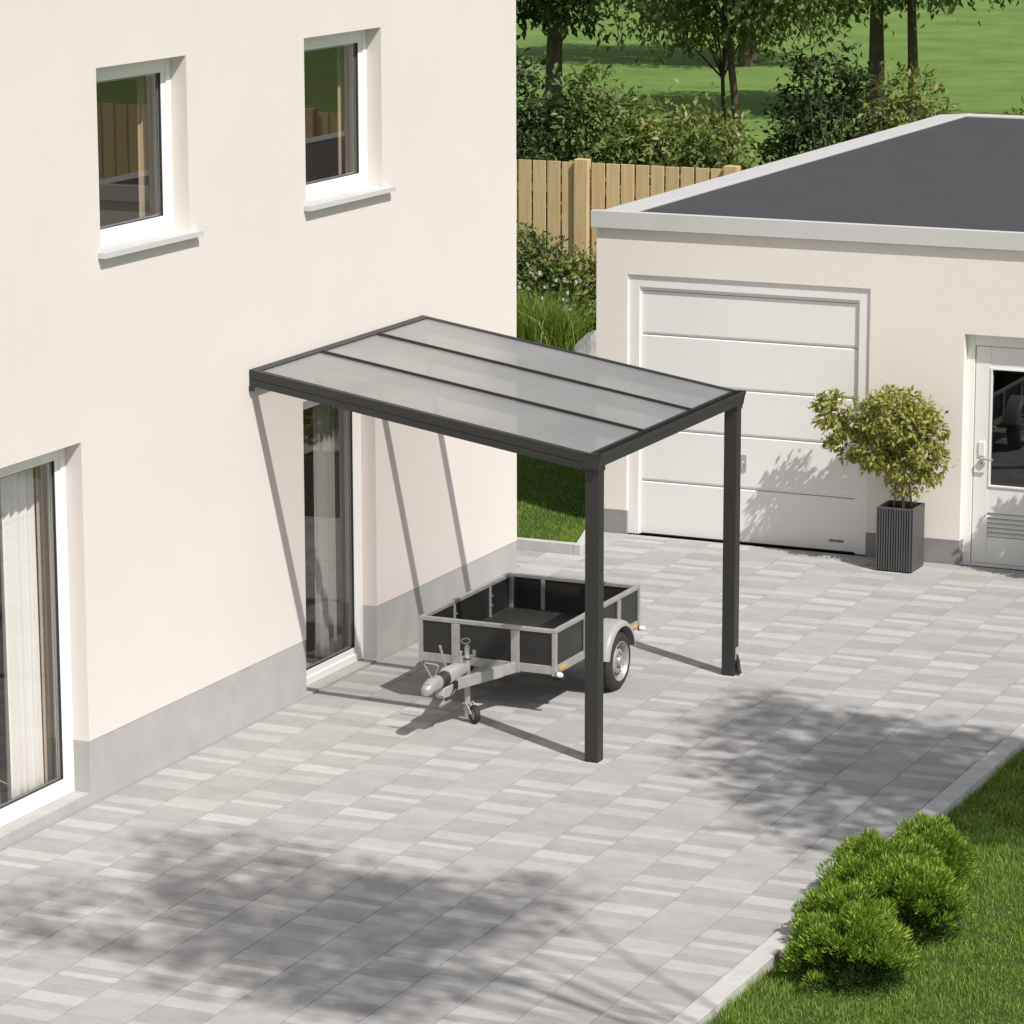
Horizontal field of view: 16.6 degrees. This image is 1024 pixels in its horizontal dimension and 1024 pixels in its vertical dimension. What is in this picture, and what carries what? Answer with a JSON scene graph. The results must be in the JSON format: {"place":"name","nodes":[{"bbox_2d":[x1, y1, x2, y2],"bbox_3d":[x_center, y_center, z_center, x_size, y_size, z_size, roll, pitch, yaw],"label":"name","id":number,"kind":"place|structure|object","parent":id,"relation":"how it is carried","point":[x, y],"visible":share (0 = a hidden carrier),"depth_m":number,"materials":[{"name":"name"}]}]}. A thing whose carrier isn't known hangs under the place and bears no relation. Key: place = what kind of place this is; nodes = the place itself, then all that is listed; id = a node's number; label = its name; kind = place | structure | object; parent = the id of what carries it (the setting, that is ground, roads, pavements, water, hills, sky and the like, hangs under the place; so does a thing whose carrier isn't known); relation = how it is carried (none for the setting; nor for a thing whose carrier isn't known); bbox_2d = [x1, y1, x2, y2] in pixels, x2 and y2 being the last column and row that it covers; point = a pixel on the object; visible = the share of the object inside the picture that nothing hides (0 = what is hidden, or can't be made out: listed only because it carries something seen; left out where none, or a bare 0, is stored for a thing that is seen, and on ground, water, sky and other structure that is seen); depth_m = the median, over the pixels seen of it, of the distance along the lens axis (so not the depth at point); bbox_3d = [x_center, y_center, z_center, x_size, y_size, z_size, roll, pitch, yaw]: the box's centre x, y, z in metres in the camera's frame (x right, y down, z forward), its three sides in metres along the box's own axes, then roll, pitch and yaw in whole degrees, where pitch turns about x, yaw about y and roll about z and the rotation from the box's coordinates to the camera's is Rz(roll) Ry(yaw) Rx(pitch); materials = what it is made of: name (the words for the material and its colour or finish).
{"place":"outdoors","nodes":[
{"label":"outdoors","id":0,"kind":"place"},
{"bbox_2d":[0,532,1023,1023],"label":"paving","id":1,"kind":"structure","parent":0,"point":[384,840],"depth_m":24.66,"materials":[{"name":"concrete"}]},
{"bbox_2d":[249,315,746,762],"bbox_3d":[-0.044,0.119,27.634,2.926,2.782,3.015,5,13,24],"label":"patio canopy","id":2,"kind":"object","parent":1,"relation":"on","point":[591,416],"visible":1,"depth_m":27.06,"materials":[{"name":"metal"}]},
{"bbox_2d":[419,572,644,722],"bbox_3d":[-0.070,1.155,27.772,1.515,0.704,2.849,5,13,24],"label":"cargo trailer","id":3,"kind":"object","parent":1,"relation":"on","point":[508,623],"visible":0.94,"depth_m":27.70,"materials":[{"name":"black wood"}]},
{"bbox_2d":[875,500,924,572],"bbox_3d":[3.590,0.228,32.377,0.350,0.600,0.372,5,13,24],"label":"planter","id":4,"kind":"object","parent":1,"relation":"on","point":[899,538],"visible":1,"depth_m":32.23,"materials":[{"name":"black plastic"}]},
{"bbox_2d":[807,383,957,508],"bbox_3d":[3.382,-0.588,32.284,1.453,1.239,0.741,5,13,24],"label":"potted tree","id":5,"kind":"object","parent":4,"relation":"in","point":[914,417],"visible":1,"depth_m":32.13,"materials":[{"name":"green plant"}]},
{"bbox_2d":[517,454,584,542],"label":"lawn","id":6,"kind":"structure","parent":0,"point":[577,504],"depth_m":35.20,"materials":[{"name":"plant"}]},
{"bbox_2d":[516,218,595,330],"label":"flowering shrub","id":7,"kind":"object","parent":6,"relation":"on","point":[542,277],"visible":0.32,"depth_m":44.60,"materials":[{"name":"green plant"}]},
{"bbox_2d":[551,523,584,542],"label":"grass","id":8,"kind":"structure","parent":6,"relation":"on","point":[570,535],"depth_m":33.45,"materials":[{"name":"green plant"}]},
{"bbox_2d":[552,241,596,337],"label":"garden shrub","id":9,"kind":"object","parent":6,"relation":"on","point":[587,276],"visible":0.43,"depth_m":44.50,"materials":[{"name":"green plant"}]},
{"bbox_2d":[572,330,595,355],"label":"boulder","id":10,"kind":"object","parent":6,"relation":"on","point":[586,344],"visible":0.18,"depth_m":42.60,"materials":[{"name":"grey stone"}]},
{"bbox_2d":[516,158,740,281],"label":"garden fence","id":11,"kind":"object","parent":6,"relation":"on","point":[576,188],"visible":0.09,"depth_m":46.00,"materials":[{"name":"brown wood"}]},
{"bbox_2d":[516,280,595,350],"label":"ornamental grass","id":12,"kind":"object","parent":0,"point":[542,324],"depth_m":43.37,"materials":[{"name":"green plant"}]},
{"bbox_2d":[516,0,1023,570],"bbox_3d":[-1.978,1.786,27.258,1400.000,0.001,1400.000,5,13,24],"label":"ground","id":13,"kind":"structure","parent":0,"point":[978,70],"depth_m":91.08,"materials":[{"name":"green plant"}]},
{"bbox_2d":[516,530,584,555],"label":"kerb","id":14,"kind":"structure","parent":13,"relation":"on","point":[552,546],"depth_m":33.13,"materials":[{"name":"concrete"}]},
{"bbox_2d":[516,45,596,260],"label":"hedge shrub","id":15,"kind":"object","parent":13,"relation":"on","point":[528,132],"visible":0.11,"depth_m":48.41,"materials":[{"name":"green plant"}]},
{"bbox_2d":[517,58,671,247],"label":"hedge shrub","id":16,"kind":"object","parent":13,"relation":"on","point":[585,117],"visible":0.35,"depth_m":48.36,"materials":[{"name":"green plant"}]},
{"bbox_2d":[516,0,704,155],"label":"tree","id":17,"kind":"object","parent":13,"relation":"on","point":[546,12],"visible":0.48,"depth_m":63.68,"materials":[{"name":"green plant"}]},
{"bbox_2d":[590,84,700,247],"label":"hedge shrub","id":18,"kind":"object","parent":13,"relation":"on","point":[649,106],"visible":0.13,"depth_m":48.45,"materials":[{"name":"green plant"}]},
{"bbox_2d":[649,107,741,187],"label":"hedge shrub","id":19,"kind":"object","parent":13,"relation":"on","point":[698,154],"visible":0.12,"depth_m":47.54,"materials":[{"name":"green plant"}]},
{"bbox_2d":[648,79,760,188],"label":"hedge shrub","id":20,"kind":"object","parent":13,"relation":"on","point":[715,116],"visible":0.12,"depth_m":48.45,"materials":[{"name":"green plant"}]},
{"bbox_2d":[552,0,875,161],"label":"tree","id":21,"kind":"object","parent":13,"relation":"on","point":[732,22],"visible":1,"depth_m":49.81,"materials":[{"name":"green plant"}]},
{"bbox_2d":[586,0,845,147],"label":"tree","id":22,"kind":"object","parent":13,"relation":"on","point":[721,67],"visible":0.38,"depth_m":51.37,"materials":[{"name":"green plant"}]},
{"bbox_2d":[737,32,757,66],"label":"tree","id":23,"kind":"object","parent":13,"relation":"on","point":[749,63],"visible":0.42,"depth_m":90.10,"materials":[{"name":"plant"}]},
{"bbox_2d":[743,29,906,167],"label":"hedge shrub","id":24,"kind":"object","parent":13,"relation":"on","point":[809,127],"visible":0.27,"depth_m":50.12,"materials":[{"name":"green plant"}]},
{"bbox_2d":[668,723,1023,1023],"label":"kerb","id":25,"kind":"structure","parent":13,"relation":"on","point":[708,1004],"depth_m":21.94,"materials":[{"name":"concrete"}]},
{"bbox_2d":[840,58,959,141],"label":"hedge shrub","id":26,"kind":"object","parent":13,"relation":"on","point":[902,108],"visible":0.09,"depth_m":50.01,"materials":[{"name":"green plant"}]},
{"bbox_2d":[779,0,1022,116],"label":"tree","id":27,"kind":"object","parent":13,"relation":"on","point":[876,45],"visible":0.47,"depth_m":76.18,"materials":[{"name":"green plant"}]},
{"bbox_2d":[798,0,1018,121],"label":"tree","id":28,"kind":"object","parent":13,"relation":"on","point":[912,17],"visible":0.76,"depth_m":54.08,"materials":[{"name":"green plant"}]},
{"bbox_2d":[1004,95,1023,115],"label":"hedge shrub","id":29,"kind":"object","parent":13,"relation":"on","point":[1016,110],"visible":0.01,"depth_m":50.69,"materials":[{"name":"green plant"}]},
{"bbox_2d":[701,747,1023,1023],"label":"lawn","id":30,"kind":"structure","parent":0,"point":[945,962],"depth_m":21.60,"materials":[{"name":"plant"}]},
{"bbox_2d":[777,899,921,996],"bbox_3d":[2.085,2.639,21.459,0.886,0.532,0.871,5,13,24],"label":"conifer shrub","id":31,"kind":"object","parent":30,"relation":"on","point":[869,937],"visible":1,"depth_m":21.34,"materials":[{"name":"green plant"}]},
{"bbox_2d":[789,876,914,967],"bbox_3d":[2.144,2.544,21.997,0.818,0.503,0.788,5,13,24],"label":"conifer shrub","id":32,"kind":"object","parent":30,"relation":"on","point":[830,897],"visible":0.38,"depth_m":21.93,"materials":[{"name":"green plant"}]},
{"bbox_2d":[814,854,921,931],"bbox_3d":[2.285,2.440,22.439,0.733,0.517,0.686,-12,16,-43],"label":"conifer shrub","id":33,"kind":"object","parent":30,"relation":"on","point":[854,869],"visible":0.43,"depth_m":22.37,"materials":[{"name":"green plant"}]},
{"bbox_2d":[815,826,953,921],"bbox_3d":[2.439,2.327,22.813,0.887,0.581,0.817,-3,12,-14],"label":"conifer shrub","id":34,"kind":"object","parent":30,"relation":"on","point":[869,848],"visible":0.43,"depth_m":22.74,"materials":[{"name":"green plant"}]},
{"bbox_2d":[858,852,976,948],"bbox_3d":[2.531,2.459,22.319,0.811,0.540,0.896,-9,15,-36],"label":"conifer shrub","id":35,"kind":"object","parent":30,"relation":"on","point":[924,885],"visible":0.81,"depth_m":22.20,"materials":[{"name":"green plant"}]},
{"bbox_2d":[891,809,983,894],"bbox_3d":[2.736,2.266,23.158,0.752,0.565,0.717,5,13,24],"label":"conifer shrub","id":36,"kind":"object","parent":30,"relation":"on","point":[956,853],"visible":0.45,"depth_m":23.06,"materials":[{"name":"green plant"}]},
{"label":"paving bed","id":37,"kind":"structure","parent":0,"visible":0},
{"bbox_2d":[0,0,516,850],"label":"house","id":38,"kind":"structure","parent":37,"relation":"on","point":[154,434],"depth_m":26.39,"materials":[{"name":"paint"}]},
{"bbox_2d":[0,468,43,800],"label":"curtain","id":39,"kind":"object","parent":38,"relation":"hanging from","point":[23,720],"visible":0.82,"depth_m":24.60,"materials":[{"name":"white fabric"}]},
{"bbox_2d":[0,448,74,826],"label":"window","id":40,"kind":"structure","parent":38,"relation":"in","point":[54,789],"depth_m":24.67,"materials":[{"name":"white plastic"}]},
{"bbox_2d":[35,464,54,782],"bbox_3d":[-3.317,0.787,24.855,0.030,2.610,0.135,5,13,24],"label":"curtain","id":41,"kind":"object","parent":38,"relation":"hanging from","point":[43,579],"visible":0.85,"depth_m":24.85,"materials":[{"name":"beige fabric"}]},
{"bbox_2d":[137,75,154,217],"bbox_3d":[-2.663,-2.793,25.666,0.061,1.500,0.283,5,13,24],"label":"curtain","id":42,"kind":"object","parent":38,"relation":"hanging from","point":[145,150],"visible":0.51,"depth_m":25.63,"materials":[{"name":"beige fabric"}]},
{"bbox_2d":[96,58,203,258],"bbox_3d":[-2.678,-2.557,24.987,0.277,1.322,1.390,5,13,24],"label":"window","id":43,"kind":"structure","parent":38,"relation":"in","point":[151,231],"depth_m":25.35,"materials":[{"name":"white plastic"}]},
{"bbox_2d":[312,404,343,658],"bbox_3d":[-1.524,0.021,28.842,0.067,2.420,0.460,5,13,24],"label":"curtain","id":44,"kind":"object","parent":38,"relation":"hanging from","point":[327,542],"visible":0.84,"depth_m":28.86,"materials":[{"name":"grey fabric"}]},
{"bbox_2d":[303,400,362,685],"bbox_3d":[-1.536,0.167,28.333,0.085,2.375,1.250,5,13,24],"label":"window","id":45,"kind":"structure","parent":38,"relation":"in","point":[344,657],"depth_m":28.78,"materials":[{"name":"white plastic"}]},
{"bbox_2d":[337,45,349,174],"bbox_3d":[-1.349,-3.387,28.480,0.062,1.500,0.323,5,13,24],"label":"curtain","id":46,"kind":"object","parent":38,"relation":"hanging from","point":[343,101],"visible":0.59,"depth_m":28.44,"materials":[{"name":"beige fabric"}]},
{"bbox_2d":[304,29,395,210],"bbox_3d":[-1.382,-3.138,27.759,0.277,1.332,1.480,5,13,24],"label":"window","id":47,"kind":"structure","parent":38,"relation":"in","point":[335,190],"depth_m":28.15,"materials":[{"name":"white plastic"}]},
{"bbox_2d":[591,113,1023,569],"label":"garage","id":48,"kind":"structure","parent":37,"relation":"on","point":[782,292],"depth_m":33.06,"materials":[{"name":"paint"}]},
{"bbox_2d":[627,274,870,554],"bbox_3d":[2.241,-0.941,33.248,2.440,2.535,0.112,5,13,24],"label":"garage door","id":49,"kind":"structure","parent":48,"relation":"in","point":[794,493],"depth_m":33.20,"materials":[{"name":"white paint"}]},
{"bbox_2d":[959,334,1023,569],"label":"entrance door","id":50,"kind":"structure","parent":48,"relation":"in","point":[993,513],"depth_m":32.36,"materials":[{"name":"white paint"}]}
]}

